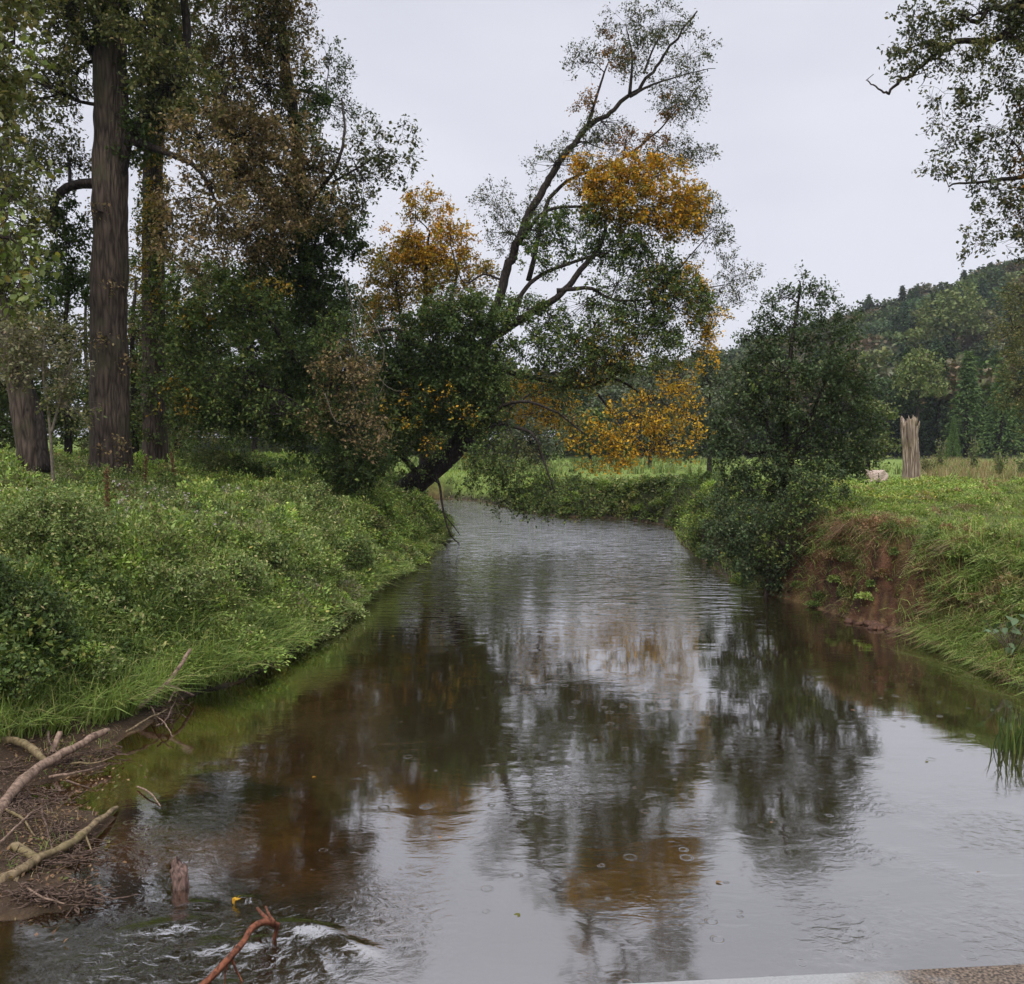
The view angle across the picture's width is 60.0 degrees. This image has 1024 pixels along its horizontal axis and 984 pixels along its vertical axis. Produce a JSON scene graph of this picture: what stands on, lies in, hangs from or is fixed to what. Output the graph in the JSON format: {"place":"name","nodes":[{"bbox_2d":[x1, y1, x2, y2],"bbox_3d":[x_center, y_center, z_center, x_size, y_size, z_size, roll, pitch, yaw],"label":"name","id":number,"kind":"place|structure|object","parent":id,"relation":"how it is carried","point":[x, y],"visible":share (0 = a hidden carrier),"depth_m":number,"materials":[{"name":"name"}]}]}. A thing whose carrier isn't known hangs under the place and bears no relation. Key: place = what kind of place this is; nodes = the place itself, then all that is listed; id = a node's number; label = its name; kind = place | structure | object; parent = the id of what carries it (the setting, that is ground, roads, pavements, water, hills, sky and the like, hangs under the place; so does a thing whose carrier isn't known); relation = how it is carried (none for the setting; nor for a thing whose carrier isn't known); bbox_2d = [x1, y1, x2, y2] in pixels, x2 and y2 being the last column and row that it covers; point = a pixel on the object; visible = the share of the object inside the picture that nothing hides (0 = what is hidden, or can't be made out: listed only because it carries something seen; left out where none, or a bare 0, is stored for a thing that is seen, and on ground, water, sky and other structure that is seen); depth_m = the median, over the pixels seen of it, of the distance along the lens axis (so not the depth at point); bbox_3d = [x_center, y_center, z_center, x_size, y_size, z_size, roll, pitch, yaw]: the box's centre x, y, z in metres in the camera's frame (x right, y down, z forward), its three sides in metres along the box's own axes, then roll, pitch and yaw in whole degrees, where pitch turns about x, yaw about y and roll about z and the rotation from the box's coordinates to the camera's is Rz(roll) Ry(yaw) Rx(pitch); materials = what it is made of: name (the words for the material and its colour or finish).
{"place":"outdoors","nodes":[
{"label":"outdoors","id":0,"kind":"place"},
{"bbox_2d":[0,498,1023,983],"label":"river water","id":1,"kind":"structure","parent":0,"point":[596,750],"depth_m":10.06,"materials":[{"name":"liquid"}]},
{"bbox_2d":[170,856,189,908],"bbox_3d":[-2.962,3.481,7.917,0.152,0.412,0.215,-2,4,-30],"label":"wooden stub","id":2,"kind":"object","parent":1,"relation":"in","point":[179,874],"visible":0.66,"depth_m":7.92,"materials":[{"name":"brown wood"}]},
{"bbox_2d":[199,905,279,983],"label":"twisted root","id":3,"kind":"object","parent":1,"relation":"in","point":[232,954],"visible":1,"depth_m":6.67,"materials":[{"name":"wood"}]},
{"bbox_2d":[987,703,1023,756],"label":"reed clump","id":4,"kind":"object","parent":1,"relation":"in","point":[1014,743],"visible":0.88,"depth_m":11.38,"materials":[{"name":"green plant"}]},
{"bbox_2d":[0,419,1023,983],"bbox_3d":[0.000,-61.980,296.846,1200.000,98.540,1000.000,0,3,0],"label":"ground","id":5,"kind":"structure","parent":0,"point":[882,603],"depth_m":12.55,"materials":[{"name":"soil"}]},
{"bbox_2d":[1,736,45,760],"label":"driftwood log","id":6,"kind":"object","parent":5,"relation":"on","point":[33,750],"visible":0.89,"depth_m":10.82,"materials":[{"name":"wood"}]},
{"bbox_2d":[10,841,46,865],"bbox_3d":[-4.567,3.408,8.348,0.539,0.130,0.122,2,4,33],"label":"driftwood log","id":7,"kind":"object","parent":5,"relation":"on","point":[21,849],"visible":0.66,"depth_m":8.31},
{"bbox_2d":[0,644,58,715],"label":"nettle clump","id":8,"kind":"object","parent":5,"relation":"on","point":[18,678],"visible":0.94,"depth_m":11.44,"materials":[{"name":"green plant"}]},
{"bbox_2d":[0,196,64,453],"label":"tree","id":9,"kind":"object","parent":5,"relation":"on","point":[4,396],"visible":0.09,"depth_m":35.78,"materials":[{"name":"green plant"}]},
{"bbox_2d":[0,0,67,325],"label":"poplar","id":10,"kind":"object","parent":5,"relation":"on","point":[11,246],"visible":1,"depth_m":8.25,"materials":[{"name":"green plant"}]},
{"bbox_2d":[0,1,70,477],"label":"split trunk tree","id":11,"kind":"object","parent":5,"relation":"on","point":[30,434],"visible":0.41,"depth_m":23.76,"materials":[{"name":"green plant"}]},
{"bbox_2d":[0,553,86,654],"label":"bramble bush","id":12,"kind":"object","parent":5,"relation":"on","point":[20,598],"visible":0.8,"depth_m":12.23,"materials":[{"name":"green plant"}]},
{"bbox_2d":[0,246,90,455],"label":"tree","id":13,"kind":"object","parent":5,"relation":"on","point":[68,424],"visible":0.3,"depth_m":37.47,"materials":[{"name":"green plant"}]},
{"bbox_2d":[0,305,106,487],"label":"tree","id":14,"kind":"object","parent":5,"relation":"on","point":[21,351],"visible":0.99,"depth_m":21.78,"materials":[{"name":"green plant"}]},
{"bbox_2d":[0,478,126,578],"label":"bramble bush","id":15,"kind":"object","parent":5,"relation":"on","point":[29,518],"visible":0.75,"depth_m":14.76,"materials":[{"name":"green plant"}]},
{"bbox_2d":[0,718,145,942],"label":"leaf litter","id":16,"kind":"object","parent":5,"relation":"on","point":[42,837],"visible":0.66,"depth_m":9.22,"materials":[{"name":"brown plant"}]},
{"bbox_2d":[0,285,174,449],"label":"tree","id":17,"kind":"object","parent":5,"relation":"on","point":[84,446],"visible":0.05,"depth_m":55.28,"materials":[{"name":"green plant"}]},
{"bbox_2d":[53,637,129,684],"bbox_3d":[-6.021,2.486,12.634,1.168,0.934,0.853,2,4,27],"label":"nettle clump","id":18,"kind":"object","parent":5,"relation":"on","point":[82,653],"visible":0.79,"depth_m":12.55,"materials":[{"name":"green plant"}]},
{"bbox_2d":[0,691,193,917],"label":"twig debris","id":19,"kind":"object","parent":5,"relation":"on","point":[17,809],"visible":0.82,"depth_m":8.72,"materials":[{"name":"wood"}]},
{"bbox_2d":[5,808,34,835],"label":"washed up branch","id":20,"kind":"object","parent":19,"relation":"on","point":[19,816],"visible":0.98,"depth_m":8.95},
{"bbox_2d":[0,806,41,843],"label":"washed up branch","id":21,"kind":"object","parent":19,"relation":"on","point":[11,831],"visible":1,"depth_m":8.66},
{"bbox_2d":[21,883,64,904],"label":"washed up branch","id":22,"kind":"object","parent":19,"relation":"on","point":[43,897],"visible":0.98,"depth_m":7.51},
{"bbox_2d":[0,728,109,817],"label":"driftwood log","id":23,"kind":"object","parent":19,"relation":"on","point":[20,782],"visible":1,"depth_m":10.22,"materials":[{"name":"wood"}]},
{"bbox_2d":[49,731,62,752],"bbox_3d":[-5.628,3.090,10.954,0.082,0.230,0.232,0,3,0],"label":"driftwood stub","id":24,"kind":"object","parent":19,"relation":"on","point":[56,741],"visible":0.93,"depth_m":10.92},
{"bbox_2d":[0,806,118,919],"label":"driftwood branch","id":25,"kind":"object","parent":19,"relation":"on","point":[35,860],"visible":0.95,"depth_m":8.34,"materials":[{"name":"wood"}]},
{"bbox_2d":[48,765,103,777],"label":"washed up branch","id":26,"kind":"object","parent":19,"relation":"on","point":[61,774],"visible":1,"depth_m":10.25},
{"bbox_2d":[125,709,167,732],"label":"washed up branch","id":27,"kind":"object","parent":19,"relation":"on","point":[138,724],"visible":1,"depth_m":12.01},
{"bbox_2d":[68,560,134,614],"bbox_3d":[-6.545,1.694,14.269,1.228,1.222,1.036,3,4,40],"label":"nettle clump","id":28,"kind":"object","parent":5,"relation":"on","point":[107,589],"visible":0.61,"depth_m":14.13,"materials":[{"name":"green plant"}]},
{"bbox_2d":[103,467,111,512],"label":"dock plant","id":29,"kind":"object","parent":5,"relation":"on","point":[107,496],"visible":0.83,"depth_m":18.02,"materials":[{"name":"brown plant"}]},
{"bbox_2d":[0,0,256,476],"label":"poplar tree","id":30,"kind":"object","parent":5,"relation":"on","point":[113,31],"visible":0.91,"depth_m":25.97,"materials":[{"name":"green plant"}]},
{"bbox_2d":[53,281,206,457],"bbox_3d":[-17.022,-5.103,39.710,6.699,8.627,3.687,0,3,0],"label":"tree","id":31,"kind":"object","parent":5,"relation":"on","point":[135,441],"visible":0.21,"depth_m":39.57,"materials":[{"name":"green plant"}]},
{"bbox_2d":[112,480,152,502],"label":"balsam plant","id":32,"kind":"object","parent":5,"relation":"on","point":[141,493],"visible":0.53,"depth_m":21.03,"materials":[{"name":"green plant"}]},
{"bbox_2d":[131,516,184,553],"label":"nettle clump","id":33,"kind":"object","parent":5,"relation":"on","point":[151,529],"visible":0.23,"depth_m":16.14,"materials":[{"name":"green plant"}]},
{"bbox_2d":[133,648,193,710],"bbox_3d":[-5.067,2.808,13.106,0.296,0.750,1.131,2,4,26],"label":"driftwood branch","id":34,"kind":"object","parent":5,"relation":"on","point":[178,668],"visible":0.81,"depth_m":13.16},
{"bbox_2d":[149,480,183,501],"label":"balsam plant","id":35,"kind":"object","parent":5,"relation":"on","point":[164,495],"visible":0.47,"depth_m":22.08,"materials":[{"name":"green plant"}]},
{"bbox_2d":[145,492,192,513],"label":"balsam plant","id":36,"kind":"object","parent":5,"relation":"on","point":[185,501],"visible":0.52,"depth_m":20.11,"materials":[{"name":"green plant"}]},
{"bbox_2d":[150,494,196,514],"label":"nettle clump","id":37,"kind":"object","parent":5,"relation":"on","point":[175,503],"visible":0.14,"depth_m":20.11,"materials":[{"name":"green plant"}]},
{"bbox_2d":[125,0,225,465],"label":"poplar tree","id":38,"kind":"object","parent":5,"relation":"on","point":[154,437],"visible":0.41,"depth_m":33.22,"materials":[{"name":"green plant"}]},
{"bbox_2d":[136,557,224,612],"bbox_3d":[-5.712,1.639,15.282,1.127,1.070,1.495,2,4,30],"label":"clump","id":39,"kind":"object","parent":5,"relation":"on","point":[182,577],"visible":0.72,"depth_m":15.13,"materials":[{"name":"green plant"}]},
{"bbox_2d":[127,251,242,453],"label":"tree","id":40,"kind":"object","parent":5,"relation":"on","point":[140,302],"visible":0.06,"depth_m":43.52,"materials":[{"name":"green plant"}]},
{"bbox_2d":[184,445,234,475],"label":"leafy bush","id":41,"kind":"object","parent":5,"relation":"on","point":[215,459],"visible":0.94,"depth_m":28.85,"materials":[{"name":"green plant"}]},
{"bbox_2d":[183,506,242,544],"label":"nettle clump","id":42,"kind":"object","parent":5,"relation":"on","point":[218,517],"visible":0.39,"depth_m":18.30,"materials":[{"name":"green plant"}]},
{"bbox_2d":[190,506,236,547],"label":"balsam plant","id":43,"kind":"object","parent":5,"relation":"on","point":[211,527],"visible":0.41,"depth_m":18.08,"materials":[{"name":"green plant"}]},
{"bbox_2d":[205,549,269,595],"bbox_3d":[-5.276,1.608,16.884,1.342,1.066,1.286,0,3,0],"label":"bush","id":44,"kind":"object","parent":5,"relation":"on","point":[247,567],"visible":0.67,"depth_m":16.68,"materials":[{"name":"green plant"}]},
{"bbox_2d":[217,488,270,511],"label":"nettle clump","id":45,"kind":"object","parent":5,"relation":"on","point":[236,493],"visible":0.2,"depth_m":22.78,"materials":[{"name":"green plant"}]},
{"bbox_2d":[83,378,413,456],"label":"thicket tree","id":46,"kind":"object","parent":5,"relation":"on","point":[191,445],"visible":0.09,"depth_m":61.62,"materials":[{"name":"green plant"}]},
{"bbox_2d":[219,449,277,480],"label":"leafy bush","id":47,"kind":"object","parent":5,"relation":"on","point":[237,463],"visible":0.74,"depth_m":29.78,"materials":[{"name":"green plant"}]},
{"bbox_2d":[138,254,399,503],"bbox_3d":[-7.449,-3.327,28.328,8.191,8.464,5.735,0,3,0],"label":"field maple","id":48,"kind":"object","parent":5,"relation":"on","point":[292,418],"visible":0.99,"depth_m":27.55,"materials":[{"name":"green plant"}]},
{"bbox_2d":[342,277,355,418],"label":"hanging vine","id":49,"kind":"object","parent":48,"relation":"hanging from","point":[354,325],"visible":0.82,"depth_m":26.51,"materials":[{"name":"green plant"}]},
{"bbox_2d":[355,294,384,371],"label":"hanging vine","id":50,"kind":"object","parent":48,"relation":"hanging from","point":[375,327],"visible":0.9,"depth_m":26.52,"materials":[{"name":"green plant"}]},
{"bbox_2d":[359,281,402,392],"bbox_3d":[-3.951,-4.641,26.773,1.346,3.296,0.338,-2,4,-30],"label":"hanging vine","id":51,"kind":"object","parent":48,"relation":"hanging from","point":[364,331],"visible":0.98,"depth_m":26.59,"materials":[{"name":"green plant"}]},
{"bbox_2d":[248,532,297,580],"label":"nettle clump","id":52,"kind":"object","parent":5,"relation":"on","point":[273,544],"visible":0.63,"depth_m":18.40,"materials":[{"name":"green plant"}]},
{"bbox_2d":[250,478,304,498],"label":"nettle clump","id":53,"kind":"object","parent":5,"relation":"on","point":[269,487],"visible":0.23,"depth_m":25.02,"materials":[{"name":"green plant"}]},
{"bbox_2d":[171,245,387,452],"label":"tree","id":54,"kind":"object","parent":5,"relation":"on","point":[254,445],"visible":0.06,"depth_m":48.78,"materials":[{"name":"green plant"}]},
{"bbox_2d":[165,0,427,484],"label":"tall poplar","id":55,"kind":"object","parent":5,"relation":"on","point":[302,226],"visible":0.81,"depth_m":29.43,"materials":[{"name":"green plant"}]},
{"bbox_2d":[264,478,335,510],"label":"leafy bush","id":56,"kind":"object","parent":5,"relation":"on","point":[320,494],"visible":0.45,"depth_m":23.97,"materials":[{"name":"green plant"}]},
{"bbox_2d":[309,545,347,579],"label":"nettle clump","id":57,"kind":"object","parent":5,"relation":"on","point":[332,557],"visible":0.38,"depth_m":20.56,"materials":[{"name":"green plant"}]},
{"bbox_2d":[303,473,369,500],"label":"nettle clump","id":58,"kind":"object","parent":5,"relation":"on","point":[336,490],"visible":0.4,"depth_m":28.82,"materials":[{"name":"green plant"}]},
{"bbox_2d":[328,530,377,579],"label":"leafy bush","id":59,"kind":"object","parent":5,"relation":"on","point":[362,557],"visible":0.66,"depth_m":22.49,"materials":[{"name":"green plant"}]},
{"bbox_2d":[367,487,403,518],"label":"nettle clump","id":60,"kind":"object","parent":5,"relation":"on","point":[377,496],"visible":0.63,"depth_m":28.91,"materials":[{"name":"green plant"}]},
{"bbox_2d":[401,488,441,528],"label":"leafy bush","id":61,"kind":"object","parent":5,"relation":"on","point":[424,505],"visible":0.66,"depth_m":32.86,"materials":[{"name":"green plant"}]},
{"bbox_2d":[352,175,501,491],"bbox_3d":[-3.870,-6.949,39.871,7.118,14.141,4.244,0,3,0],"label":"orange tree","id":62,"kind":"object","parent":5,"relation":"on","point":[422,258],"visible":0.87,"depth_m":39.13,"materials":[{"name":"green plant"}]},
{"bbox_2d":[437,358,520,464],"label":"meadow tree","id":63,"kind":"object","parent":5,"relation":"on","point":[474,449],"visible":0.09,"depth_m":79.50,"materials":[{"name":"green plant"}]},
{"bbox_2d":[0,442,1023,699],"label":"undergrowth","id":64,"kind":"object","parent":5,"relation":"on","point":[76,472],"visible":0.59,"depth_m":19.92,"materials":[{"name":"green plant"}]},
{"bbox_2d":[0,446,1023,876],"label":"grass","id":65,"kind":"structure","parent":5,"relation":"on","point":[96,700],"depth_m":16.35,"materials":[{"name":"plant"}]},
{"bbox_2d":[487,396,569,469],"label":"meadow tree","id":66,"kind":"object","parent":5,"relation":"on","point":[549,447],"visible":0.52,"depth_m":69.51,"materials":[{"name":"green plant"}]},
{"bbox_2d":[82,257,1023,454],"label":"hillside wood","id":67,"kind":"object","parent":5,"relation":"on","point":[892,332],"visible":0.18,"depth_m":206.61,"materials":[{"name":"plant"}]},
{"bbox_2d":[352,0,766,542],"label":"leaning tree","id":68,"kind":"object","parent":5,"relation":"on","point":[459,387],"visible":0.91,"depth_m":35.13,"materials":[{"name":"green plant"}]},
{"bbox_2d":[533,377,593,457],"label":"beech tree","id":69,"kind":"object","parent":5,"relation":"on","point":[583,398],"visible":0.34,"depth_m":112.17,"materials":[{"name":"green plant"}]},
{"bbox_2d":[542,400,641,465],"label":"meadow tree","id":70,"kind":"object","parent":5,"relation":"on","point":[600,416],"visible":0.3,"depth_m":84.59,"materials":[{"name":"green plant"}]},
{"bbox_2d":[585,385,649,456],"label":"beech tree","id":71,"kind":"object","parent":5,"relation":"on","point":[614,393],"visible":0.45,"depth_m":108.37,"materials":[{"name":"green plant"}]},
{"bbox_2d":[605,356,695,467],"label":"meadow tree","id":72,"kind":"object","parent":5,"relation":"on","point":[638,382],"visible":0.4,"depth_m":74.13,"materials":[{"name":"green plant"}]},
{"bbox_2d":[646,379,708,455],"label":"beech tree","id":73,"kind":"object","parent":5,"relation":"on","point":[667,402],"visible":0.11,"depth_m":109.80,"materials":[{"name":"green plant"}]},
{"bbox_2d":[657,343,751,474],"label":"meadow tree","id":74,"kind":"object","parent":5,"relation":"on","point":[706,378],"visible":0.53,"depth_m":59.12,"materials":[{"name":"green plant"}]},
{"bbox_2d":[673,491,735,564],"bbox_3d":[6.738,1.209,29.700,2.158,2.577,4.240,0,3,0],"label":"bank bush","id":75,"kind":"object","parent":5,"relation":"on","point":[692,529],"visible":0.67,"depth_m":30.41,"materials":[{"name":"green plant"}]},
{"bbox_2d":[716,377,780,457],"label":"beech tree","id":76,"kind":"object","parent":5,"relation":"on","point":[768,401],"visible":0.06,"depth_m":116.31,"materials":[{"name":"green plant"}]},
{"bbox_2d":[697,462,852,597],"bbox_3d":[6.674,1.025,22.536,3.641,3.583,2.495,2,4,24],"label":"elder bush","id":77,"kind":"object","parent":5,"relation":"on","point":[766,569],"visible":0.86,"depth_m":22.32,"materials":[{"name":"green plant"}]},
{"bbox_2d":[694,260,894,528],"bbox_3d":[7.617,-1.694,23.910,5.150,8.993,2.506,0,3,0],"label":"alder tree","id":78,"kind":"object","parent":5,"relation":"on","point":[784,452],"visible":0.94,"depth_m":23.69,"materials":[{"name":"green plant"}]},
{"bbox_2d":[631,964,1023,983],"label":"footbridge","id":79,"kind":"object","parent":5,"relation":"on","point":[1006,974],"depth_m":2.55,"materials":[{"name":"concrete"}]},
{"bbox_2d":[844,394,902,478],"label":"meadow tree","id":80,"kind":"object","parent":5,"relation":"on","point":[888,442],"visible":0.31,"depth_m":54.59,"materials":[{"name":"green plant"}]},
{"bbox_2d":[861,470,888,482],"bbox_3d":[14.925,-0.654,36.526,1.138,0.536,0.528,0,3,0],"label":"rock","id":81,"kind":"object","parent":5,"relation":"on","point":[883,475],"visible":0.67,"depth_m":36.32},
{"bbox_2d":[856,370,920,456],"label":"beech tree","id":82,"kind":"object","parent":5,"relation":"on","point":[884,382],"visible":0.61,"depth_m":118.49,"materials":[{"name":"green plant"}]},
{"bbox_2d":[900,415,920,479],"bbox_3d":[16.596,-1.610,36.961,0.868,3.223,0.893,0,3,0],"label":"dead stump","id":83,"kind":"object","parent":5,"relation":"on","point":[909,430],"visible":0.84,"depth_m":36.73,"materials":[{"name":"brown wood"}]},
{"bbox_2d":[888,346,932,455],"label":"spruce tree","id":84,"kind":"object","parent":5,"relation":"on","point":[908,349],"visible":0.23,"depth_m":124.01,"materials":[{"name":"green plant"}]},
{"bbox_2d":[889,344,951,438],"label":"lime tree","id":85,"kind":"object","parent":5,"relation":"on","point":[921,385],"visible":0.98,"depth_m":115.93,"materials":[{"name":"green plant"}]},
{"bbox_2d":[920,454,940,473],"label":"tall weed","id":86,"kind":"object","parent":5,"relation":"on","point":[925,464],"visible":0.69,"depth_m":59.84,"materials":[{"name":"green plant"}]},
{"bbox_2d":[932,438,948,466],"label":"tall weed","id":87,"kind":"object","parent":5,"relation":"on","point":[942,454],"visible":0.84,"depth_m":69.90,"materials":[{"name":"green plant"}]},
{"bbox_2d":[919,347,963,455],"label":"spruce tree","id":88,"kind":"object","parent":5,"relation":"on","point":[934,408],"visible":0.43,"depth_m":124.95,"materials":[{"name":"green plant"}]},
{"bbox_2d":[866,0,1023,274],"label":"overhanging tree","id":89,"kind":"object","parent":5,"relation":"on","point":[1012,23],"visible":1,"depth_m":16.56,"materials":[{"name":"green plant"}]},
{"bbox_2d":[944,416,962,461],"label":"spruce tree","id":90,"kind":"object","parent":5,"relation":"on","point":[953,431],"visible":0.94,"depth_m":91.64,"materials":[{"name":"green plant"}]},
{"bbox_2d":[914,285,993,343],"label":"beech tree","id":91,"kind":"object","parent":5,"relation":"on","point":[949,317],"visible":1,"depth_m":195.31,"materials":[{"name":"green plant"}]},
{"bbox_2d":[934,350,996,456],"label":"spruce tree","id":92,"kind":"object","parent":5,"relation":"on","point":[969,373],"visible":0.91,"depth_m":120.84,"materials":[{"name":"green plant"}]},
{"bbox_2d":[965,433,981,470],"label":"tall weed","id":93,"kind":"object","parent":5,"relation":"on","point":[974,451],"visible":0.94,"depth_m":65.92,"materials":[{"name":"green plant"}]},
{"bbox_2d":[973,364,1023,457],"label":"spruce tree","id":94,"kind":"object","parent":5,"relation":"on","point":[1000,426],"visible":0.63,"depth_m":115.18,"materials":[{"name":"green plant"}]},
{"bbox_2d":[979,614,1023,657],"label":"butterbur plant","id":95,"kind":"object","parent":5,"relation":"on","point":[1011,650],"visible":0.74,"depth_m":15.12,"materials":[{"name":"green plant"}]},
{"bbox_2d":[990,448,1013,474],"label":"tall weed","id":96,"kind":"object","parent":5,"relation":"on","point":[999,462],"visible":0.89,"depth_m":59.98,"materials":[{"name":"green plant"}]},
{"bbox_2d":[983,276,1023,455],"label":"meadow tree","id":97,"kind":"object","parent":5,"relation":"on","point":[1016,394],"visible":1,"depth_m":47.76,"materials":[{"name":"green plant"}]},
{"bbox_2d":[994,351,1023,454],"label":"spruce tree","id":98,"kind":"object","parent":5,"relation":"on","point":[1020,378],"visible":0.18,"depth_m":123.59,"materials":[{"name":"green plant"}]},
{"bbox_2d":[1012,452,1023,476],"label":"tall weed","id":99,"kind":"object","parent":5,"relation":"on","point":[1019,465],"visible":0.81,"depth_m":56.05,"materials":[{"name":"green plant"}]},
{"bbox_2d":[0,0,1023,439],"label":"sky","id":100,"kind":"structure","parent":0,"point":[817,165],"materials":[{"name":"white"}]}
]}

